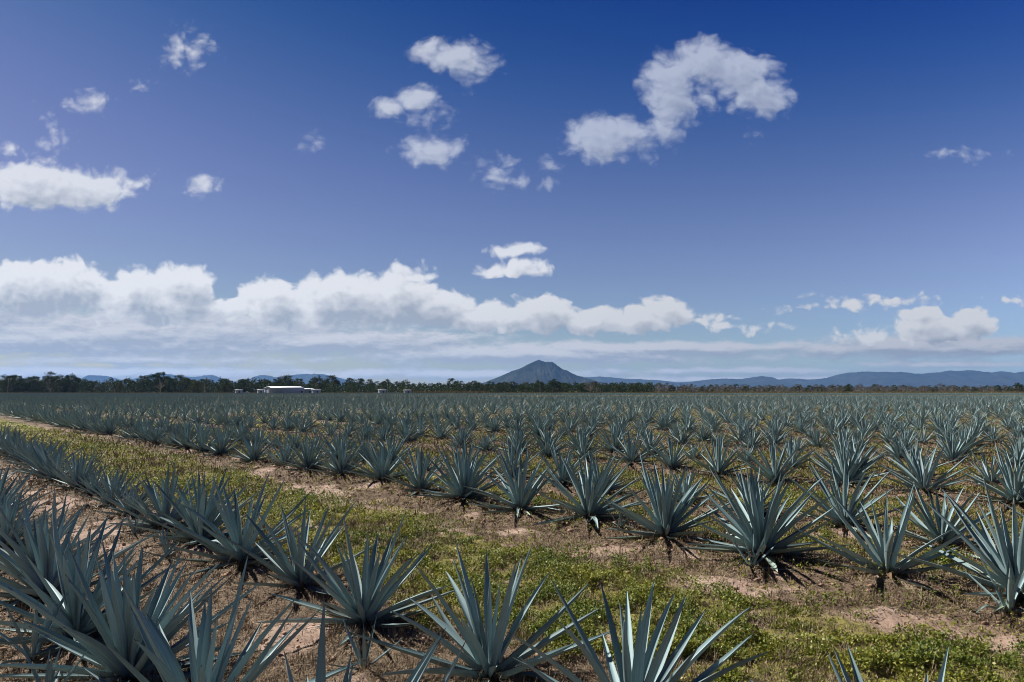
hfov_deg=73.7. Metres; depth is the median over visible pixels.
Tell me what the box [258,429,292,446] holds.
agave
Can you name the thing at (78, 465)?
agave
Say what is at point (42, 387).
tree
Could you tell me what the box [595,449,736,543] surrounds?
agave
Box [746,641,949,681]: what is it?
agave
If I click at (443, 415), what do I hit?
agave
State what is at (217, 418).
agave
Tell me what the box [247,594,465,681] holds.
agave
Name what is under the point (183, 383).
tree
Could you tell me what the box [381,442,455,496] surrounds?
agave
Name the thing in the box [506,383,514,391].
tree
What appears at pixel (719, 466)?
agave
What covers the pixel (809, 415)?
agave
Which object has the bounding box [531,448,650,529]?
agave
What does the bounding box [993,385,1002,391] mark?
tree
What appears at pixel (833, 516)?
agave
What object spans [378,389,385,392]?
cabin
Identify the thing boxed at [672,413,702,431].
agave
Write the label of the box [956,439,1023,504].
agave
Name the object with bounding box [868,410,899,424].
agave
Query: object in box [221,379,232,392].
tree
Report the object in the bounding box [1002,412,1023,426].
agave
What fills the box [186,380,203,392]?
tree
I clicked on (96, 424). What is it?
agave
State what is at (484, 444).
agave
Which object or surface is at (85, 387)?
tree
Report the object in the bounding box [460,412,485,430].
agave
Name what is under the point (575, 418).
agave
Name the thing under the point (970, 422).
agave
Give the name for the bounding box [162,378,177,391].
tree
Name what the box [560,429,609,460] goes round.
agave
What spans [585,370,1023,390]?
hills
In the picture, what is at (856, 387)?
scrub
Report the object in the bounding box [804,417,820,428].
agave
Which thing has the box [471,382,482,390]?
tree
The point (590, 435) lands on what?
agave
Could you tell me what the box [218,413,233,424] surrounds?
agave
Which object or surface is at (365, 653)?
agave offset
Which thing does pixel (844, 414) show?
agave
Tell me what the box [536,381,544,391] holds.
tree
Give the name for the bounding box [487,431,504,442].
agave
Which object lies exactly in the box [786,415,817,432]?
agave
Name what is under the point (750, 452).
agave
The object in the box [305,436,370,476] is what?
agave
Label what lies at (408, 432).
agave
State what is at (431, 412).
agave
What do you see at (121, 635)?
agave
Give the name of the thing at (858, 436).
agave
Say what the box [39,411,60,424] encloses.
agave
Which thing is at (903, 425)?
agave
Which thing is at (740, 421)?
agave
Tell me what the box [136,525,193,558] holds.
agave offset
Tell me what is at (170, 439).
agave
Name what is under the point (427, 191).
sky
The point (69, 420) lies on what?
agave
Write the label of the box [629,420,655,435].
agave
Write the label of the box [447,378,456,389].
tree
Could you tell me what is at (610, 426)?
agave
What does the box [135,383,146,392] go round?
tree
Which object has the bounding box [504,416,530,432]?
agave
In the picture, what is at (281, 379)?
tree
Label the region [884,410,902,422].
agave
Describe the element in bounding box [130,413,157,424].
agave
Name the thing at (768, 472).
agave
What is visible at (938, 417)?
agave
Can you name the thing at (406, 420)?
agave
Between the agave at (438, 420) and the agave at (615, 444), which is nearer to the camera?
the agave at (615, 444)
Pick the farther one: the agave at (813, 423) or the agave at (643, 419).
the agave at (643, 419)
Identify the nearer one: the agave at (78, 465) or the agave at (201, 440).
the agave at (78, 465)
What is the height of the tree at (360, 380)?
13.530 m
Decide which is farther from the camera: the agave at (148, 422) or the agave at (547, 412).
the agave at (547, 412)
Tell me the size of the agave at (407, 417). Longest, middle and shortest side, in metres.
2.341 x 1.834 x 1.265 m
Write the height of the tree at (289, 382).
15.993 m
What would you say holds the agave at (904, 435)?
on the ground at (880, 615)
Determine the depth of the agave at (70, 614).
6.67 m
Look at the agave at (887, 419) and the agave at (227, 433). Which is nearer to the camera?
the agave at (227, 433)
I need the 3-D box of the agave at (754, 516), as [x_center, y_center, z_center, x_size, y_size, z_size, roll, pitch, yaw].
[3.519,2.430,9.611,2.244,1.421,2.251,-6,-5,38]
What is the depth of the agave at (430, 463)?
20.14 m
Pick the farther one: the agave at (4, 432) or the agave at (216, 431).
the agave at (216, 431)
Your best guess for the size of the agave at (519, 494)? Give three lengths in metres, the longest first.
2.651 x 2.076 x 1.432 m
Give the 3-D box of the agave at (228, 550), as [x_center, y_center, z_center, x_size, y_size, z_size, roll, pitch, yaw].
[-3.791,2.588,9.677,2.039,1.406,2.603,-3,-7,27]
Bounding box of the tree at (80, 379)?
[72,375,82,391]
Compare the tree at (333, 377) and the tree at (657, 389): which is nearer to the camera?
the tree at (657, 389)
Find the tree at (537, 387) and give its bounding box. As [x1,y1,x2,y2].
[533,382,542,391]
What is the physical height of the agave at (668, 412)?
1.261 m
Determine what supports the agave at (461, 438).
on the ground at (880, 615)
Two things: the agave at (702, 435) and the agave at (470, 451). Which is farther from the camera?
the agave at (702, 435)
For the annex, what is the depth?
481.48 m
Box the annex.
[304,388,312,392]
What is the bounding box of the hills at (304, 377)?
[81,372,366,390]
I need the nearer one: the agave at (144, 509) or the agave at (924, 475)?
the agave at (144, 509)
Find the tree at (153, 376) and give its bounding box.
[146,374,157,392]
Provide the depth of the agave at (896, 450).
23.26 m
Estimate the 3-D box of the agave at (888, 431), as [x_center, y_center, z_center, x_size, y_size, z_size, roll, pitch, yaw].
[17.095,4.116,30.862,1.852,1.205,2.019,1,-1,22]
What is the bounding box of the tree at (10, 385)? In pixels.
[0,378,18,392]
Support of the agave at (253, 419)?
on the ground at (880, 615)
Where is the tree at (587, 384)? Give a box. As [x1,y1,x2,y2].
[583,381,595,391]
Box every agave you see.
[0,421,29,447]
[0,427,51,460]
[0,428,30,453]
[0,441,40,461]
[0,463,57,528]
[0,486,77,548]
[0,488,160,611]
[0,496,116,574]
[0,504,185,656]
[0,541,262,681]
[1,435,67,466]
[4,438,83,480]
[5,440,71,470]
[14,443,99,484]
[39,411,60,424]
[40,407,71,425]
[45,445,111,489]
[47,409,75,426]
[55,408,86,427]
[63,411,90,429]
[64,412,102,430]
[67,463,118,494]
[71,465,158,507]
[73,412,109,433]
[74,413,115,433]
[81,552,364,681]
[89,415,131,434]
[93,479,161,515]
[97,459,229,531]
[107,423,132,439]
[110,410,129,423]
[112,414,134,426]
[114,416,161,438]
[117,411,142,427]
[126,415,172,443]
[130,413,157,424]
[133,467,272,546]
[135,415,158,429]
[139,423,171,445]
[146,412,172,430]
[153,419,207,448]
[154,416,182,432]
[154,425,193,446]
[154,472,320,576]
[170,416,198,435]
[175,419,228,451]
[180,417,220,436]
[185,409,208,423]
[192,424,253,456]
[196,411,216,423]
[203,421,229,437]
[207,410,227,424]
[214,421,240,440]
[216,499,382,597]
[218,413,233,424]
[219,427,280,462]
[220,418,260,442]
[224,411,244,425]
[236,415,261,427]
[238,410,252,421]
[240,424,277,443]
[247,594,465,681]
[255,411,274,423]
[256,512,461,654]
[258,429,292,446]
[259,433,308,466]
[260,415,287,428]
[271,427,312,449]
[274,413,301,430]
[276,411,295,424]
[276,430,339,471]
[284,413,324,432]
[285,412,301,425]
[297,433,333,452]
[300,414,319,427]
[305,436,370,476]
[306,426,322,433]
[314,411,324,419]
[314,414,337,428]
[314,427,365,456]
[320,420,341,434]
[322,410,335,420]
[329,406,350,421]
[333,421,359,436]
[336,430,387,461]
[339,417,364,430]
[343,411,358,422]
[343,430,416,482]
[350,412,369,423]
[350,422,379,439]
[353,541,616,681]
[355,416,380,432]
[361,408,377,420]
[362,425,421,462]
[365,421,397,440]
[366,410,388,423]
[375,415,399,432]
[378,409,400,424]
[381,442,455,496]
[384,414,417,434]
[389,421,427,443]
[393,410,419,425]
[395,408,415,420]
[401,418,436,436]
[410,412,430,427]
[412,411,430,421]
[414,449,441,470]
[415,442,512,502]
[424,409,437,418]
[426,411,449,428]
[427,418,456,438]
[434,437,493,475]
[437,407,455,418]
[439,407,462,424]
[440,422,480,447]
[444,412,466,428]
[451,423,477,440]
[453,408,466,418]
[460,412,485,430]
[461,410,478,421]
[461,446,565,517]
[462,414,479,424]
[468,431,500,451]
[473,434,548,478]
[476,410,495,421]
[476,413,496,427]
[479,414,508,432]
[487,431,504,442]
[493,422,541,453]
[498,411,513,421]
[499,415,514,428]
[499,426,531,442]
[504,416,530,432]
[505,409,530,423]
[508,579,772,681]
[519,408,543,420]
[521,414,556,434]
[522,420,567,445]
[523,425,572,457]
[526,411,544,423]
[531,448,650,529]
[534,441,594,485]
[535,414,560,429]
[539,409,555,421]
[545,413,562,423]
[553,424,573,436]
[555,409,573,421]
[556,413,582,431]
[556,423,600,450]
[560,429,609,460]
[561,412,585,425]
[563,452,641,493]
[571,409,583,419]
[572,421,599,436]
[574,412,592,422]
[579,416,605,432]
[581,409,604,426]
[585,406,603,418]
[590,422,638,452]
[592,411,611,424]
[594,424,667,463]
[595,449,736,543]
[597,417,636,439]
[600,407,619,420]
[603,416,633,433]
[613,412,632,424]
[620,409,640,421]
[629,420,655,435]
[629,429,674,456]
[630,417,650,429]
[635,411,652,425]
[635,426,656,441]
[638,409,657,421]
[642,433,695,470]
[647,413,679,429]
[652,409,680,426]
[657,408,676,417]
[658,409,680,423]
[660,421,690,439]
[660,464,722,502]
[663,422,702,444]
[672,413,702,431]
[677,441,708,458]
[678,411,696,423]
[679,466,851,571]
[683,420,720,441]
[683,435,752,476]
[698,409,715,421]
[700,411,720,423]
[700,417,730,432]
[701,411,722,428]
[702,429,736,445]
[708,466,788,519]
[717,407,742,422]
[719,421,757,441]
[725,414,741,425]
[725,438,766,464]
[726,414,755,429]
[728,425,773,448]
[730,436,809,487]
[732,418,757,432]
[733,409,749,419]
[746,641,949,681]
[750,416,763,425]
[752,410,770,419]
[755,421,790,444]
[757,416,786,431]
[762,433,816,467]
[763,410,781,424]
[764,417,796,436]
[773,412,798,426]
[775,409,797,419]
[778,433,816,451]
[785,462,914,538]
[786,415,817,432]
[789,481,966,590]
[790,411,813,425]
[796,421,823,437]
[800,426,838,447]
[801,409,821,421]
[801,436,887,485]
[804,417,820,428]
[812,413,836,426]
[817,413,846,434]
[818,426,866,452]
[819,429,888,471]
[825,409,856,428]
[830,408,851,420]
[831,424,854,437]
[843,409,870,426]
[844,426,876,448]
[848,416,881,436]
[865,416,886,431]
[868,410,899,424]
[869,419,911,443]
[871,441,975,492]
[872,432,922,458]
[874,411,908,428]
[874,439,958,480]
[881,479,1021,558]
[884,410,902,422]
[885,473,1023,611]
[886,425,929,449]
[888,418,914,432]
[894,410,925,425]
[898,426,921,436]
[905,411,933,429]
[909,410,931,422]
[910,424,944,443]
[921,413,959,433]
[921,429,984,464]
[928,412,949,425]
[928,418,964,441]
[930,424,989,455]
[935,415,964,430]
[942,409,963,423]
[953,418,998,445]
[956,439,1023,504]
[958,414,992,433]
[959,415,986,427]
[961,447,1023,486]
[968,413,994,424]
[974,416,1005,432]
[980,423,1014,442]
[986,434,1023,465]
[994,430,1023,456]
[995,415,1021,428]
[1000,423,1023,444]
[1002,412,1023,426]
[1003,421,1023,436]
[1006,417,1023,432]
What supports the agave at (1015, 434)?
on the ground at (880, 615)
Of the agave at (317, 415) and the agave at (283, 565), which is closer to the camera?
the agave at (283, 565)
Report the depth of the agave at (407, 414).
49.19 m
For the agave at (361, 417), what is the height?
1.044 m
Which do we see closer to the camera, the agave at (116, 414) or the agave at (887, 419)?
the agave at (887, 419)
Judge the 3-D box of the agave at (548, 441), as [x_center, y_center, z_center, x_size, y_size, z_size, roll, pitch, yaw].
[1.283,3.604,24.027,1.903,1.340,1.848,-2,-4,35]
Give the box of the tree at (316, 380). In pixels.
[310,375,323,387]
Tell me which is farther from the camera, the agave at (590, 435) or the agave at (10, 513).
the agave at (590, 435)
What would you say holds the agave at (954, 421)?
on the ground at (880, 615)
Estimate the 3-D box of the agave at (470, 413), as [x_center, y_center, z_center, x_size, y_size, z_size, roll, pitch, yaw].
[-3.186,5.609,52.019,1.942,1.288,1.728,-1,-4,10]
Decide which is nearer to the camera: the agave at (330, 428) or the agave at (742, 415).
the agave at (330, 428)
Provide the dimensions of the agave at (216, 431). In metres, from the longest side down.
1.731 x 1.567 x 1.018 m
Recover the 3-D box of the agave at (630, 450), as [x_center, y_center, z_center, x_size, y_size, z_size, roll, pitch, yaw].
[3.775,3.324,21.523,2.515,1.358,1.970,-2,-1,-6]
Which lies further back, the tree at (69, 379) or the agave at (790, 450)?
the tree at (69, 379)
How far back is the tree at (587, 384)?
498.13 m
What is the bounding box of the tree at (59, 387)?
[55,380,69,392]
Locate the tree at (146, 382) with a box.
[142,380,153,392]
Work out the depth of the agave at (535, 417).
47.09 m
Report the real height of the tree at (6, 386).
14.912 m
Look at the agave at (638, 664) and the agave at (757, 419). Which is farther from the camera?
the agave at (757, 419)
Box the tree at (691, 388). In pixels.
[687,384,696,391]
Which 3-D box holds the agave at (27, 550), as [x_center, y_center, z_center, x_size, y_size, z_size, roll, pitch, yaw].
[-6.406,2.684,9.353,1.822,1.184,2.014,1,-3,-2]
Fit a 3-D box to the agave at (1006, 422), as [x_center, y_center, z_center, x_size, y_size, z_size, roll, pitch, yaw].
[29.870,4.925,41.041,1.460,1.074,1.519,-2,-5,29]
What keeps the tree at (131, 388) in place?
on the ground at (880, 615)
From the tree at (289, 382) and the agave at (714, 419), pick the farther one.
the tree at (289, 382)
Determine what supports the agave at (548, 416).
on the ground at (880, 615)
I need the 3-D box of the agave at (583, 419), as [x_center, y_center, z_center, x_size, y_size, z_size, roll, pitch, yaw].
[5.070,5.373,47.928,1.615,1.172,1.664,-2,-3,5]
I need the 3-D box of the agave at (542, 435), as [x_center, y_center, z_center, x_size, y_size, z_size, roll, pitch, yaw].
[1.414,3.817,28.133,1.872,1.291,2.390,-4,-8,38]
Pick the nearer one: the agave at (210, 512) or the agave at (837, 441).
the agave at (210, 512)
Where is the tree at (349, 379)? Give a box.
[344,378,355,391]
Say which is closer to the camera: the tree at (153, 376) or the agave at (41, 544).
the agave at (41, 544)
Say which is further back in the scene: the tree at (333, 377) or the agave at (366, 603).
the tree at (333, 377)
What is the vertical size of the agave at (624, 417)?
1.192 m
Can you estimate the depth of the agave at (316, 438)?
25.30 m
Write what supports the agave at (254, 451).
on the ground at (880, 615)
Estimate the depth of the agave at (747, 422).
35.86 m
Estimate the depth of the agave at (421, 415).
47.92 m
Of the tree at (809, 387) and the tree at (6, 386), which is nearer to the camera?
the tree at (6, 386)
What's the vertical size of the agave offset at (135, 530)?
0.492 m
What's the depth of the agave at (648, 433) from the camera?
30.54 m
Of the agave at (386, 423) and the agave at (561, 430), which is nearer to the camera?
the agave at (561, 430)
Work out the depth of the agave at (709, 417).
46.64 m
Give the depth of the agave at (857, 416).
42.50 m
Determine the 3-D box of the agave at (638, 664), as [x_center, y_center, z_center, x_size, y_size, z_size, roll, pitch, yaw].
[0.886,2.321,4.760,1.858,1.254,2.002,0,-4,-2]
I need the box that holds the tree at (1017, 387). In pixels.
[1012,382,1023,390]
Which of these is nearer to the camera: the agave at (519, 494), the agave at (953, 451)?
the agave at (519, 494)
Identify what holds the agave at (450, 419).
on the ground at (880, 615)
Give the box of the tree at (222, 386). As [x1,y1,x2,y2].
[217,383,227,392]
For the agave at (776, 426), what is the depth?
34.67 m
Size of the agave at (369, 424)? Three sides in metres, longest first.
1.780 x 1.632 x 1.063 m
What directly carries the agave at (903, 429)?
on the ground at (880, 615)
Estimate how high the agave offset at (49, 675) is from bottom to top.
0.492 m
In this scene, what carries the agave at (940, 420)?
on the ground at (880, 615)
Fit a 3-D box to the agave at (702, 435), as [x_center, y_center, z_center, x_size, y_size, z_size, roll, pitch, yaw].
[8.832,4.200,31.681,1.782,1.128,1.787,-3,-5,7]
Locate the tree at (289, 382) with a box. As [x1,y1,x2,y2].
[282,374,297,385]
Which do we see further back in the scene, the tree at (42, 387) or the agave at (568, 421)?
the tree at (42, 387)
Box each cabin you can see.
[311,389,321,392]
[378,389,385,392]
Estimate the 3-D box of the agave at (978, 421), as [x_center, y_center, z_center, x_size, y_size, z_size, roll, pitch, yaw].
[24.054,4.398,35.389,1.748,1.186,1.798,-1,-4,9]
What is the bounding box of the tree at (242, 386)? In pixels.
[235,379,248,391]
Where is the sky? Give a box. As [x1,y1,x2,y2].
[0,0,1023,388]
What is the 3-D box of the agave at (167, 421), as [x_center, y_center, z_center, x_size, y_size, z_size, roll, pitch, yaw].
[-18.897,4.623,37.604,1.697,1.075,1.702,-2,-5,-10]
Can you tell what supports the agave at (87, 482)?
on the ground at (880, 615)
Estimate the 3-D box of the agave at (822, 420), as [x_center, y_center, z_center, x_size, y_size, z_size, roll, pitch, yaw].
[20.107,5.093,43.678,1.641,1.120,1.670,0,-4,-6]
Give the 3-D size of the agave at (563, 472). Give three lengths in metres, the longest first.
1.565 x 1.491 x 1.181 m
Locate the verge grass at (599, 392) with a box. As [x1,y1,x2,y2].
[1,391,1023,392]
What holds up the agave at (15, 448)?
on the ground at (880, 615)
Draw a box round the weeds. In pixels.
[0,411,1023,681]
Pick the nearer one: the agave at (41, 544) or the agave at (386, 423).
the agave at (41, 544)
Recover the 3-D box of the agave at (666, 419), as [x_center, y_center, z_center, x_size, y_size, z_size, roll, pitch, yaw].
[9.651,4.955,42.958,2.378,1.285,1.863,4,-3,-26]
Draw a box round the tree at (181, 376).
[174,374,185,391]
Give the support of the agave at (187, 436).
on the ground at (880, 615)
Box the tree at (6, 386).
[0,375,23,392]
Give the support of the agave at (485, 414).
on the ground at (880, 615)
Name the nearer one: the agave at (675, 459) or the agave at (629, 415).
the agave at (675, 459)
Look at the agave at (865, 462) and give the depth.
19.27 m
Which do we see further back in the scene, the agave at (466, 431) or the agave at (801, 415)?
the agave at (801, 415)
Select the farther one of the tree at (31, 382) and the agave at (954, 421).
the tree at (31, 382)
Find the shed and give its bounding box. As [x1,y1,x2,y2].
[264,386,303,392]
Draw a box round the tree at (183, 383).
[174,377,194,392]
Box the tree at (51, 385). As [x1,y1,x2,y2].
[41,371,60,391]
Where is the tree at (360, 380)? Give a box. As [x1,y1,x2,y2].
[356,378,364,391]
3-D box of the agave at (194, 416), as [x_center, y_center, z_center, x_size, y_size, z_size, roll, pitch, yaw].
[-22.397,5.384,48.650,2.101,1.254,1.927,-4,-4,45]
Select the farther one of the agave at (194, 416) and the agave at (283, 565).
the agave at (194, 416)
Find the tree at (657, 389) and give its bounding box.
[652,383,662,391]
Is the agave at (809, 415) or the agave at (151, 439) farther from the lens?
the agave at (809, 415)
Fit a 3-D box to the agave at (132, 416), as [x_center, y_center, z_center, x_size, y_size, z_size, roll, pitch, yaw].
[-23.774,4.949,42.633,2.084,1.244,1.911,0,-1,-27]
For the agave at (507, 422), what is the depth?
41.70 m
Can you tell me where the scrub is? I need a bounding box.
[633,385,1021,392]
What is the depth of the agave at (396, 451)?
21.69 m
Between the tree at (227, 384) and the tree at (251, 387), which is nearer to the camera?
the tree at (251, 387)
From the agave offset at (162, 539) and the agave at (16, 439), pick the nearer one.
the agave offset at (162, 539)
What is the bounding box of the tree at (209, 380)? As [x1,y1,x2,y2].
[201,379,212,392]
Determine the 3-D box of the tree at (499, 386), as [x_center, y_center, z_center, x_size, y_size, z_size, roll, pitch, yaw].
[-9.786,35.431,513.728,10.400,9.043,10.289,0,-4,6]
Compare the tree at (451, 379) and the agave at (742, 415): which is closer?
the agave at (742, 415)
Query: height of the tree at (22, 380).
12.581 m
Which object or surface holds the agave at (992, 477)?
on the ground at (880, 615)
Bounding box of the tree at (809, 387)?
[805,385,813,391]
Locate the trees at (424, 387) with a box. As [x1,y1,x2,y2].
[0,375,992,392]
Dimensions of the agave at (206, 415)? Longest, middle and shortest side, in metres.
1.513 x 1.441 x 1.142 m
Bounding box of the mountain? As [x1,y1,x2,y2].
[481,360,627,390]
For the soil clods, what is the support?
on the ground at (880, 615)
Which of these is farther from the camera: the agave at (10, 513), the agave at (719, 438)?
the agave at (719, 438)
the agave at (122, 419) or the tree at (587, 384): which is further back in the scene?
the tree at (587, 384)
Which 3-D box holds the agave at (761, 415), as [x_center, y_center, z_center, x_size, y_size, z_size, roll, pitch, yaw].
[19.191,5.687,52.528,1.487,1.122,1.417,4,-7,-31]
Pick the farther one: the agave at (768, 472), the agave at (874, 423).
the agave at (874, 423)
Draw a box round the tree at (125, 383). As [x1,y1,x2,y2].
[117,379,132,391]
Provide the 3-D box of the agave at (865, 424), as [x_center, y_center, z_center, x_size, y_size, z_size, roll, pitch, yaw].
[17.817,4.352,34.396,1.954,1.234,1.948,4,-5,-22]
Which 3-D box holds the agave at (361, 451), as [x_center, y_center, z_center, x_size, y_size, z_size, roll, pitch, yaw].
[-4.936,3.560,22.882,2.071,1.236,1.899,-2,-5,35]
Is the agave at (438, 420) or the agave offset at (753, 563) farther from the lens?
the agave at (438, 420)
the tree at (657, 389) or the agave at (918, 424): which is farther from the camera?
the tree at (657, 389)
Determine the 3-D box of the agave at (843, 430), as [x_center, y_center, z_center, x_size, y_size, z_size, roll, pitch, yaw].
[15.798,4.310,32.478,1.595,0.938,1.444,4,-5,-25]
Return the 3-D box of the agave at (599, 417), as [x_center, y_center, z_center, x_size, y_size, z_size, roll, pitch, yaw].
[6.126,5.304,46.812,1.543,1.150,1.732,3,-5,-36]
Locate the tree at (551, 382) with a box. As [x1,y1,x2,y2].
[545,379,559,392]
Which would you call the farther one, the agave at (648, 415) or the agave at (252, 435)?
the agave at (648, 415)
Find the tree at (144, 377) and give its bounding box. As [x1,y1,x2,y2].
[135,375,147,391]
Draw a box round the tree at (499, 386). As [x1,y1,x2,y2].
[492,382,504,391]
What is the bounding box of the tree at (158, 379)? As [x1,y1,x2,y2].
[152,372,170,392]
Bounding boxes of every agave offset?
[0,592,97,663]
[21,643,90,681]
[115,509,154,536]
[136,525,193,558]
[328,616,402,669]
[606,507,639,527]
[724,526,795,570]
[964,556,1023,615]
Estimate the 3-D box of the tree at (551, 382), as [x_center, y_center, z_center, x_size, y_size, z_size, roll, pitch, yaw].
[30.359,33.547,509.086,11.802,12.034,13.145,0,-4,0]
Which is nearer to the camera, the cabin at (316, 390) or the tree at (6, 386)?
the cabin at (316, 390)
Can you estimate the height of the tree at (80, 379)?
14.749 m
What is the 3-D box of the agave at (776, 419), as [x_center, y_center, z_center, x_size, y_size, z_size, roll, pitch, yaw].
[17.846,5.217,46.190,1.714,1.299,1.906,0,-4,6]
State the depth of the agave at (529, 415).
51.48 m
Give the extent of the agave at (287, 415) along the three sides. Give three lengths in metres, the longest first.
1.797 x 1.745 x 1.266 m
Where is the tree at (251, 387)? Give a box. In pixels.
[246,381,256,392]
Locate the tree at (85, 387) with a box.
[79,381,91,392]
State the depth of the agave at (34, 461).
19.41 m
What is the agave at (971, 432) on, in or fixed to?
on the ground at (880, 615)
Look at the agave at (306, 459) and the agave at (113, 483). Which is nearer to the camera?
the agave at (113, 483)
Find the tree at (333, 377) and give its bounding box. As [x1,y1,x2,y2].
[326,375,340,389]
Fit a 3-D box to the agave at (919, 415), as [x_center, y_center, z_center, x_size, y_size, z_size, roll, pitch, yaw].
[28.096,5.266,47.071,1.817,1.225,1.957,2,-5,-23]
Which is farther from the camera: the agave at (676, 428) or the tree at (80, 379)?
the tree at (80, 379)
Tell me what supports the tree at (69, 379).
on the ground at (880, 615)
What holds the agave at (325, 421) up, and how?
on the ground at (880, 615)
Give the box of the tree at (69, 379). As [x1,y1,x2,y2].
[60,373,81,391]
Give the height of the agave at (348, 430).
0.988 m
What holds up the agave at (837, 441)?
on the ground at (880, 615)
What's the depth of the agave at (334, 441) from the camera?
23.82 m
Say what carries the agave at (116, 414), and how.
on the ground at (880, 615)
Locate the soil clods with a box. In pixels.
[0,441,1023,681]
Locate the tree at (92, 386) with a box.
[89,381,100,390]
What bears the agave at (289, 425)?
on the ground at (880, 615)
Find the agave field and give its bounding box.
[0,392,1023,537]
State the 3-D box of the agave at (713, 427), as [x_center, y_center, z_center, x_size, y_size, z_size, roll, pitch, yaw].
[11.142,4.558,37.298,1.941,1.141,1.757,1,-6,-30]
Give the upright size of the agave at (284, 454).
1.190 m
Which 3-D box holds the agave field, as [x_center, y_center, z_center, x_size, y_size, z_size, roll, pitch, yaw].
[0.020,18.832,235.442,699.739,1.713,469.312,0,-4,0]
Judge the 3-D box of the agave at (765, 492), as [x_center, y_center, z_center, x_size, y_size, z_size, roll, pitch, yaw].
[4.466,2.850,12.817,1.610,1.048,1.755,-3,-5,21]
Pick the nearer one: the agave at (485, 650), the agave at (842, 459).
the agave at (485, 650)
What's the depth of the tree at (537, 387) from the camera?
522.77 m
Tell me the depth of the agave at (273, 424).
40.11 m
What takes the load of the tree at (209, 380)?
on the ground at (880, 615)
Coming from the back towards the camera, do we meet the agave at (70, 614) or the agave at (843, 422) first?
the agave at (843, 422)
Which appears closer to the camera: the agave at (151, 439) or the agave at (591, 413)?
the agave at (151, 439)
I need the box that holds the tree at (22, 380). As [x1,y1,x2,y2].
[17,378,29,392]
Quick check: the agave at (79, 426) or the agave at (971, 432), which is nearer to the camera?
the agave at (971, 432)
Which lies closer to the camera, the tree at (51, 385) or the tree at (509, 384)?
the tree at (51, 385)
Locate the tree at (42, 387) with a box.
[34,380,52,392]
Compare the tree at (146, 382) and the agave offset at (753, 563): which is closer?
the agave offset at (753, 563)
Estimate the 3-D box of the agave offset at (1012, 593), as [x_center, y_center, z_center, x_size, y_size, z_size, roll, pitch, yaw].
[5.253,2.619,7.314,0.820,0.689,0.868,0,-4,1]
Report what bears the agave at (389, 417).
on the ground at (880, 615)
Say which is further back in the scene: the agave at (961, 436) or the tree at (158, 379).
the tree at (158, 379)
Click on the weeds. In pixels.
(632, 585)
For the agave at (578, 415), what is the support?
on the ground at (880, 615)
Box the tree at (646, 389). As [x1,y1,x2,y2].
[641,385,648,392]
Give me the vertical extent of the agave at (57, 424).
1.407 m
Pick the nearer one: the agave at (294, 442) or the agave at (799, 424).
the agave at (294, 442)
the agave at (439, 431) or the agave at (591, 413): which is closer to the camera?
the agave at (439, 431)
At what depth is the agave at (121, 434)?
33.15 m
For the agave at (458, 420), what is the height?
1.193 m
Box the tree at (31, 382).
[24,378,41,391]
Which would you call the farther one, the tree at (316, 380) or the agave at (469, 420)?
the tree at (316, 380)
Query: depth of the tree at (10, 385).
509.65 m
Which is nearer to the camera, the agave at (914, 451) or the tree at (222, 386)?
the agave at (914, 451)
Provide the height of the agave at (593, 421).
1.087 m
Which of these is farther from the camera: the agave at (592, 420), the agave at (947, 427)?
the agave at (592, 420)
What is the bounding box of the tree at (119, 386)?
[115,384,125,391]
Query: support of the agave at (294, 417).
on the ground at (880, 615)
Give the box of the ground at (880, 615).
[0,391,1023,681]
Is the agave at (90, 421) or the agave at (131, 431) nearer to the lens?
the agave at (131, 431)
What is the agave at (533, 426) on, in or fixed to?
on the ground at (880, 615)
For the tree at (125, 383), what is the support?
on the ground at (880, 615)
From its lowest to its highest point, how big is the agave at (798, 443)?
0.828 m
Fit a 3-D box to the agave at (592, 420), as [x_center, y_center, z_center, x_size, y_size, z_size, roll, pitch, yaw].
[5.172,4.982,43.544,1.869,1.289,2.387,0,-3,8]
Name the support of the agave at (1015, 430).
on the ground at (880, 615)
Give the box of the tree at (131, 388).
[129,381,141,391]
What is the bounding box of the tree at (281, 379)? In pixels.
[277,375,290,384]
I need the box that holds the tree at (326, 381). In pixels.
[322,379,330,391]
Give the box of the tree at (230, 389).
[225,383,234,391]
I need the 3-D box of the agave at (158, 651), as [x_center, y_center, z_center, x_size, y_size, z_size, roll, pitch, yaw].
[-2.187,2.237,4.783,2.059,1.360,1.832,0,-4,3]
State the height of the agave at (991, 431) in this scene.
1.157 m
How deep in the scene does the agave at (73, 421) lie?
40.73 m
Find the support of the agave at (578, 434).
on the ground at (880, 615)
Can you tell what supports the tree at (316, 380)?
on the ground at (880, 615)
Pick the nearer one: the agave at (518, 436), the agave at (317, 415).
the agave at (518, 436)
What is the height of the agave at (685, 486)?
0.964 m
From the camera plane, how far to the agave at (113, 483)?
14.54 m
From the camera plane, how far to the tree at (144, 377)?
548.15 m
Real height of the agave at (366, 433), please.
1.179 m
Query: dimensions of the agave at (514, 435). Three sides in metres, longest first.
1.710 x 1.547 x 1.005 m
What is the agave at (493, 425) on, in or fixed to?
on the ground at (880, 615)

